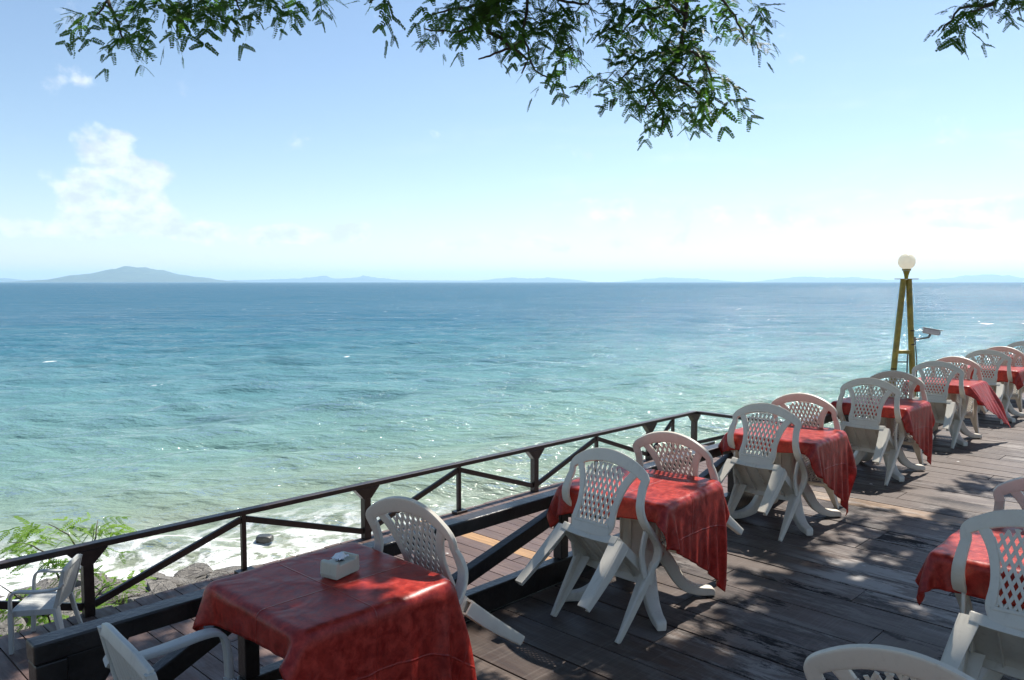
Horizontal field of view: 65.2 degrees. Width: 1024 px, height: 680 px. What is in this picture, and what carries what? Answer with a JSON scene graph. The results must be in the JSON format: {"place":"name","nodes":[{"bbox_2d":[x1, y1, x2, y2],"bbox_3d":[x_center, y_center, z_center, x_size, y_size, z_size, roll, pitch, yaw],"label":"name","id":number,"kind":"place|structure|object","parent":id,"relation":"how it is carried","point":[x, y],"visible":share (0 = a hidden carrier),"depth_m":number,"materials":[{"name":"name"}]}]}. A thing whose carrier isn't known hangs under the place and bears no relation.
{"place":"outdoors","nodes":[
{"label":"outdoors","id":0,"kind":"place"},
{"bbox_2d":[0,278,34,281],"bbox_3d":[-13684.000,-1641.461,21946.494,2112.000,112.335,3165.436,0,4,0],"label":"hills","id":1,"kind":"structure","parent":0,"point":[7,280],"depth_m":21703.18,"materials":[{"name":"blue"}]},
{"bbox_2d":[15,266,236,281],"bbox_3d":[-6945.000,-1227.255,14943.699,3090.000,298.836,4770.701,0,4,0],"label":"hills","id":2,"kind":"structure","parent":0,"point":[132,274],"depth_m":13791.24,"materials":[{"name":"blue"}]},
{"bbox_2d":[0,445,807,679],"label":"deck","id":3,"kind":"structure","parent":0,"point":[209,665],"depth_m":8.97,"materials":[{"name":"brown wood"}]},
{"bbox_2d":[7,554,82,654],"bbox_3d":[-4.535,2.540,7.819,0.522,0.812,0.619,-1,4,-10],"label":"plastic armchair","id":4,"kind":"object","parent":3,"relation":"on","point":[33,603],"visible":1,"depth_m":7.69,"materials":[{"name":"white plastic"}]},
{"bbox_2d":[0,411,833,617],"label":"deck railing","id":5,"kind":"object","parent":3,"relation":"on","point":[92,551],"visible":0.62,"depth_m":10.21,"materials":[{"name":"black metal"}]},
{"bbox_2d":[229,275,587,281],"bbox_3d":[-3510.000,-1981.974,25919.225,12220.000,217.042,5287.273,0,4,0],"label":"hills","id":6,"kind":"structure","parent":0,"point":[362,278],"depth_m":24410.31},
{"bbox_2d":[0,282,1023,611],"bbox_3d":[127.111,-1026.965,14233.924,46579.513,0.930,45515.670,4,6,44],"label":"sea","id":7,"kind":"structure","parent":0,"point":[148,404],"depth_m":40.84,"materials":[{"name":"blue liquid"}]},
{"bbox_2d":[256,534,273,542],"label":"rock","id":8,"kind":"object","parent":7,"relation":"on","point":[264,538],"visible":1,"depth_m":15.40,"materials":[{"name":"grey stone"}]},
{"bbox_2d":[0,0,1023,281],"label":"sky","id":9,"kind":"structure","parent":0,"point":[314,153],"materials":[{"name":"blue"}]},
{"bbox_2d":[622,277,738,281],"bbox_3d":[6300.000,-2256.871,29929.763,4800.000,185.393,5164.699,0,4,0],"label":"hills","id":10,"kind":"structure","parent":0,"point":[664,279],"depth_m":28431.06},
{"bbox_2d":[466,392,1023,679],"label":"deck","id":11,"kind":"structure","parent":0,"point":[790,603],"depth_m":4.93,"materials":[{"name":"brown wood"}]},
{"bbox_2d":[97,622,236,679],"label":"plastic armchair","id":12,"kind":"object","parent":11,"relation":"on","point":[124,658],"visible":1,"depth_m":2.76,"materials":[{"name":"white plastic"}]},
{"bbox_2d":[366,496,524,644],"bbox_3d":[-0.400,1.201,3.639,0.622,0.599,0.860,4,-40,41],"label":"plastic chair","id":13,"kind":"object","parent":11,"relation":"on","point":[473,611],"visible":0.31,"depth_m":3.58,"materials":[{"name":"white plastic"}]},
{"bbox_2d":[26,404,972,679],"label":"deck railing","id":14,"kind":"object","parent":11,"relation":"on","point":[74,652],"visible":0.2,"depth_m":3.67,"materials":[{"name":"brown wood"}]},
{"bbox_2d":[515,448,662,643],"bbox_3d":[0.488,1.134,4.557,0.622,0.599,0.860,4,51,47],"label":"plastic chair","id":15,"kind":"object","parent":11,"relation":"on","point":[602,551],"visible":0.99,"depth_m":4.50,"materials":[{"name":"white plastic"}]},
{"bbox_2d":[565,518,714,630],"bbox_3d":[0.789,1.240,4.929,0.716,0.715,0.716,3,5,39],"label":"plastic table","id":16,"kind":"object","parent":11,"relation":"on","point":[631,531],"visible":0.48,"depth_m":4.84,"materials":[{"name":"white plastic"}]},
{"bbox_2d":[547,466,729,591],"bbox_3d":[0.791,1.219,4.947,0.870,0.698,0.905,3,5,39],"label":"tablecloth","id":17,"kind":"object","parent":16,"relation":"on","point":[688,515],"visible":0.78,"depth_m":4.75,"materials":[{"name":"red cotton fabric"}]},
{"bbox_2d":[633,431,743,579],"bbox_3d":[1.093,1.088,5.256,0.622,0.599,0.861,4,-37,42],"label":"plastic chair","id":18,"kind":"object","parent":11,"relation":"on","point":[645,441],"visible":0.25,"depth_m":5.19,"materials":[{"name":"white plastic"}]},
{"bbox_2d":[718,403,808,541],"bbox_3d":[1.938,1.010,6.266,0.622,0.599,0.860,4,51,46],"label":"plastic chair","id":19,"kind":"object","parent":11,"relation":"on","point":[766,478],"visible":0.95,"depth_m":6.23,"materials":[{"name":"white plastic"}]},
{"bbox_2d":[732,452,841,535],"bbox_3d":[2.263,1.118,6.616,0.716,0.715,0.716,4,5,41],"label":"plastic table","id":20,"kind":"object","parent":11,"relation":"on","point":[786,462],"visible":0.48,"depth_m":6.57,"materials":[{"name":"white plastic"}]},
{"bbox_2d":[718,421,856,515],"bbox_3d":[2.270,1.106,6.625,0.863,0.716,0.888,4,5,41],"label":"tablecloth","id":21,"kind":"object","parent":20,"relation":"on","point":[827,452],"visible":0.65,"depth_m":6.44,"materials":[{"name":"red cotton fabric"}]},
{"bbox_2d":[763,393,840,508],"bbox_3d":[2.562,0.959,6.970,0.622,0.599,0.861,4,-39,43],"label":"plastic chair","id":22,"kind":"object","parent":11,"relation":"on","point":[800,398],"visible":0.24,"depth_m":6.86,"materials":[{"name":"white plastic"}]},
{"bbox_2d":[836,378,904,485],"bbox_3d":[3.499,0.889,7.912,0.622,0.861,0.599,4,-38,44],"label":"plastic chair","id":23,"kind":"object","parent":11,"relation":"on","point":[865,434],"visible":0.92,"depth_m":7.87,"materials":[{"name":"white plastic"}]},
{"bbox_2d":[853,416,924,481],"bbox_3d":[3.810,0.997,8.286,0.716,0.715,0.716,4,6,44],"label":"plastic table","id":24,"kind":"object","parent":11,"relation":"on","point":[859,456],"visible":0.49,"depth_m":8.26,"materials":[{"name":"white plastic"}]},
{"bbox_2d":[827,395,934,464],"bbox_3d":[3.816,0.960,8.293,0.869,0.666,0.892,4,6,44],"label":"tablecloth","id":25,"kind":"object","parent":24,"relation":"on","point":[917,418],"visible":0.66,"depth_m":8.08,"materials":[{"name":"red cotton fabric"}]},
{"bbox_2d":[803,644,975,679],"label":"plastic chair","id":26,"kind":"object","parent":11,"relation":"on","point":[840,662],"visible":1,"depth_m":2.13,"materials":[{"name":"white plastic"}]},
{"bbox_2d":[862,371,933,464],"bbox_3d":[4.149,0.836,8.626,0.622,0.861,0.599,4,49,44],"label":"plastic chair","id":27,"kind":"object","parent":11,"relation":"on","point":[899,375],"visible":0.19,"depth_m":8.50,"materials":[{"name":"white plastic"}]},
{"bbox_2d":[908,361,966,448],"bbox_3d":[5.075,0.766,9.611,0.622,0.861,0.599,4,-38,44],"label":"plastic chair","id":28,"kind":"object","parent":11,"relation":"on","point":[946,414],"visible":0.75,"depth_m":9.54,"materials":[{"name":"white plastic"}]},
{"bbox_2d":[926,356,986,433],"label":"plastic chair","id":29,"kind":"object","parent":11,"relation":"on","point":[973,416],"visible":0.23,"depth_m":10.16,"materials":[{"name":"white plastic"}]},
{"bbox_2d":[933,392,981,445],"bbox_3d":[5.393,0.874,9.978,0.716,0.715,0.716,4,6,44],"label":"plastic table","id":30,"kind":"object","parent":11,"relation":"on","point":[964,430],"visible":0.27,"depth_m":9.88,"materials":[{"name":"white plastic"}]},
{"bbox_2d":[902,377,1010,427],"bbox_3d":[5.486,0.800,9.902,1.048,0.579,0.875,4,6,44],"label":"tablecloth","id":31,"kind":"object","parent":30,"relation":"on","point":[981,393],"visible":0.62,"depth_m":9.71,"materials":[{"name":"red fabric"}]},
{"bbox_2d":[940,509,1023,679],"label":"plastic chair","id":32,"kind":"object","parent":11,"relation":"on","point":[993,640],"visible":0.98,"depth_m":3.38,"materials":[{"name":"white plastic"}]},
{"bbox_2d":[956,349,1013,423],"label":"plastic chair","id":33,"kind":"object","parent":11,"relation":"on","point":[999,391],"visible":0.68,"depth_m":11.16,"materials":[{"name":"white plastic"}]},
{"bbox_2d":[966,381,1023,421],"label":"plastic table","id":34,"kind":"object","parent":11,"relation":"on","point":[1011,410],"visible":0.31,"depth_m":11.56,"materials":[{"name":"white plastic"}]},
{"bbox_2d":[954,364,1023,389],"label":"tablecloth","id":35,"kind":"object","parent":34,"relation":"on","point":[1017,372],"visible":0.39,"depth_m":11.18,"materials":[{"name":"red fabric"}]},
{"bbox_2d":[969,606,1023,679],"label":"plastic table","id":36,"kind":"object","parent":11,"relation":"on","point":[986,674],"visible":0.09,"depth_m":3.65,"materials":[{"name":"white plastic"}]},
{"bbox_2d":[915,527,1023,608],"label":"tablecloth","id":37,"kind":"object","parent":36,"relation":"on","point":[934,572],"visible":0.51,"depth_m":3.60,"materials":[{"name":"red fabric"}]},
{"bbox_2d":[980,346,1023,412],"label":"plastic chair","id":38,"kind":"object","parent":11,"relation":"on","point":[1018,396],"visible":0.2,"depth_m":11.76,"materials":[{"name":"white plastic"}]},
{"bbox_2d":[993,476,1023,606],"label":"plastic chair","id":39,"kind":"object","parent":11,"relation":"on","point":[1014,487],"visible":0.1,"depth_m":4.08,"materials":[{"name":"white plastic"}]},
{"bbox_2d":[1003,341,1023,392],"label":"plastic chair","id":40,"kind":"object","parent":11,"relation":"on","point":[1018,343],"visible":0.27,"depth_m":12.94,"materials":[{"name":"white plastic"}]},
{"bbox_3d":[-0.746,1.356,3.329,0.716,0.715,0.716,4,6,44],"label":"plastic table","id":41,"kind":"object","parent":11,"relation":"on","visible":0},
{"bbox_2d":[192,542,476,679],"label":"tablecloth","id":42,"kind":"object","parent":41,"relation":"on","point":[378,615],"visible":0.98,"depth_m":3.13,"materials":[{"name":"red fabric"}]},
{"bbox_2d":[320,551,359,579],"bbox_3d":[-0.722,0.935,3.359,0.090,0.093,0.148,2,5,30],"label":"napkin box","id":43,"kind":"object","parent":42,"relation":"on","point":[339,565],"visible":1,"depth_m":3.32,"materials":[{"name":"beige plastic"}]},
{"bbox_2d":[753,274,1023,281],"bbox_3d":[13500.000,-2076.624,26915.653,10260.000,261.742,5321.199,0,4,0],"label":"hills","id":44,"kind":"structure","parent":0,"point":[986,278],"depth_m":25627.29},
{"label":"ground","id":45,"kind":"structure","parent":0,"visible":0},
{"bbox_2d":[0,617,28,635],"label":"rock","id":46,"kind":"object","parent":45,"relation":"on","point":[3,627],"visible":0.33,"depth_m":10.39,"materials":[{"name":"grey stone"}]},
{"bbox_2d":[6,586,41,598],"bbox_3d":[-7.474,3.946,12.316,0.484,0.217,0.581,-10,0,-16],"label":"rock","id":47,"kind":"object","parent":45,"relation":"on","point":[21,596],"visible":0.2,"depth_m":12.15,"materials":[{"name":"grey stone"}]},
{"bbox_2d":[36,578,58,589],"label":"rock","id":48,"kind":"object","parent":45,"relation":"on","point":[43,583],"visible":0.17,"depth_m":12.43,"materials":[{"name":"grey stone"}]},
{"bbox_2d":[47,611,74,621],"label":"rock","id":49,"kind":"object","parent":45,"relation":"on","point":[69,613],"visible":0.06,"depth_m":10.64,"materials":[{"name":"grey stone"}]},
{"bbox_2d":[64,594,81,602],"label":"rock","id":50,"kind":"object","parent":45,"relation":"on","point":[68,600],"visible":0.02,"depth_m":11.38,"materials":[{"name":"grey stone"}]},
{"bbox_2d":[0,512,155,636],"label":"shrub","id":51,"kind":"object","parent":45,"relation":"on","point":[24,535],"visible":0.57,"depth_m":9.83,"materials":[{"name":"green plant"}]},
{"bbox_2d":[75,575,80,586],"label":"rock","id":52,"kind":"object","parent":45,"relation":"on","point":[78,583],"visible":0.08,"depth_m":12.38,"materials":[{"name":"grey stone"}]},
{"bbox_2d":[73,586,98,595],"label":"rock","id":53,"kind":"object","parent":45,"relation":"on","point":[79,587],"visible":0.06,"depth_m":12.05,"materials":[{"name":"grey stone"}]},
{"bbox_2d":[75,573,107,586],"bbox_3d":[-6.652,3.901,12.484,0.539,0.241,0.647,-2,14,4],"label":"rock","id":54,"kind":"object","parent":45,"relation":"on","point":[100,575],"visible":0.06,"depth_m":12.65,"materials":[{"name":"grey stone"}]},
{"bbox_2d":[94,577,119,591],"bbox_3d":[-6.206,3.881,12.363,0.567,0.211,0.472,13,7,26],"label":"rock","id":55,"kind":"object","parent":45,"relation":"on","point":[97,582],"visible":0.09,"depth_m":12.38,"materials":[{"name":"grey stone"}]},
{"bbox_2d":[97,595,117,605],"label":"rock","id":56,"kind":"object","parent":45,"relation":"on","point":[111,601],"visible":0.12,"depth_m":11.68,"materials":[{"name":"grey stone"}]},
{"bbox_2d":[99,579,147,604],"bbox_3d":[-5.812,3.838,12.064,0.639,0.238,0.532,1,14,-45],"label":"rock","id":57,"kind":"object","parent":45,"relation":"on","point":[141,591],"visible":0.21,"depth_m":11.94,"materials":[{"name":"grey stone"}]},
{"bbox_2d":[126,597,139,602],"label":"rock","id":58,"kind":"object","parent":45,"relation":"on","point":[130,599],"visible":0.09,"depth_m":11.30,"materials":[{"name":"grey stone"}]},
{"bbox_2d":[144,572,160,581],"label":"rock","id":59,"kind":"object","parent":45,"relation":"on","point":[154,575],"visible":0.11,"depth_m":12.83,"materials":[{"name":"grey stone"}]},
{"bbox_2d":[140,588,169,596],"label":"rock","id":60,"kind":"object","parent":45,"relation":"on","point":[155,590],"visible":0.14,"depth_m":11.63,"materials":[{"name":"grey stone"}]},
{"bbox_2d":[147,580,176,591],"bbox_3d":[-5.291,3.830,12.130,0.392,0.175,0.470,8,9,-35],"label":"rock","id":61,"kind":"object","parent":45,"relation":"on","point":[152,585],"visible":0.35,"depth_m":12.18,"materials":[{"name":"grey stone"}]},
{"bbox_2d":[153,576,185,586],"bbox_3d":[-5.415,3.871,12.633,0.499,0.223,0.599,10,-14,-17],"label":"rock","id":62,"kind":"object","parent":45,"relation":"on","point":[178,582],"visible":0.42,"depth_m":12.48,"materials":[{"name":"grey stone"}]},
{"bbox_2d":[173,567,206,581],"bbox_3d":[-5.204,3.889,12.948,0.541,0.202,0.451,-7,23,-35],"label":"rock","id":63,"kind":"object","parent":45,"relation":"on","point":[186,573],"visible":0.34,"depth_m":12.95,"materials":[{"name":"grey stone"}]},
{"bbox_2d":[185,579,195,584],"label":"rock","id":64,"kind":"object","parent":45,"relation":"on","point":[189,581],"visible":0.23,"depth_m":12.58,"materials":[{"name":"grey stone"}]},
{"bbox_2d":[174,563,212,578],"bbox_3d":[-5.214,3.902,13.149,0.526,0.235,0.631,-18,14,-37],"label":"rock","id":65,"kind":"object","parent":45,"relation":"on","point":[208,570],"visible":0.35,"depth_m":13.19,"materials":[{"name":"grey stone"}]},
{"bbox_2d":[211,569,227,574],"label":"rock","id":66,"kind":"object","parent":45,"relation":"on","point":[217,571],"visible":0.25,"depth_m":13.01,"materials":[{"name":"grey stone"}]},
{"bbox_2d":[220,566,240,574],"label":"rock","id":67,"kind":"object","parent":45,"relation":"on","point":[230,569],"visible":0.26,"depth_m":13.25,"materials":[{"name":"grey stone"}]},
{"bbox_2d":[114,424,942,622],"bbox_3d":[2.460,2.755,11.547,5.925,3.245,27.598,4,6,44],"label":"deck underframe","id":68,"kind":"object","parent":45,"relation":"on","point":[555,585],"visible":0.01,"depth_m":5.05,"materials":[{"name":"brown wood"}]},
{"bbox_2d":[53,0,1023,150],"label":"rain tree","id":69,"kind":"object","parent":45,"relation":"on","point":[490,12],"visible":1,"depth_m":5.00,"materials":[{"name":"green plant"}]},
{"bbox_2d":[889,253,917,398],"bbox_3d":[5.313,1.084,10.921,0.763,4.514,0.222,0,4,0],"label":"lamp post","id":70,"kind":"object","parent":45,"relation":"on","point":[906,262],"visible":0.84,"depth_m":10.79,"materials":[{"name":"yellow paint"}]},
{"bbox_2d":[914,327,943,341],"bbox_3d":[5.604,-0.074,10.816,0.406,0.204,0.122,1,4,14],"label":"security camera","id":71,"kind":"object","parent":70,"relation":"attached to","point":[929,331],"visible":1,"depth_m":10.78,"materials":[{"name":"grey metal"}]}
]}

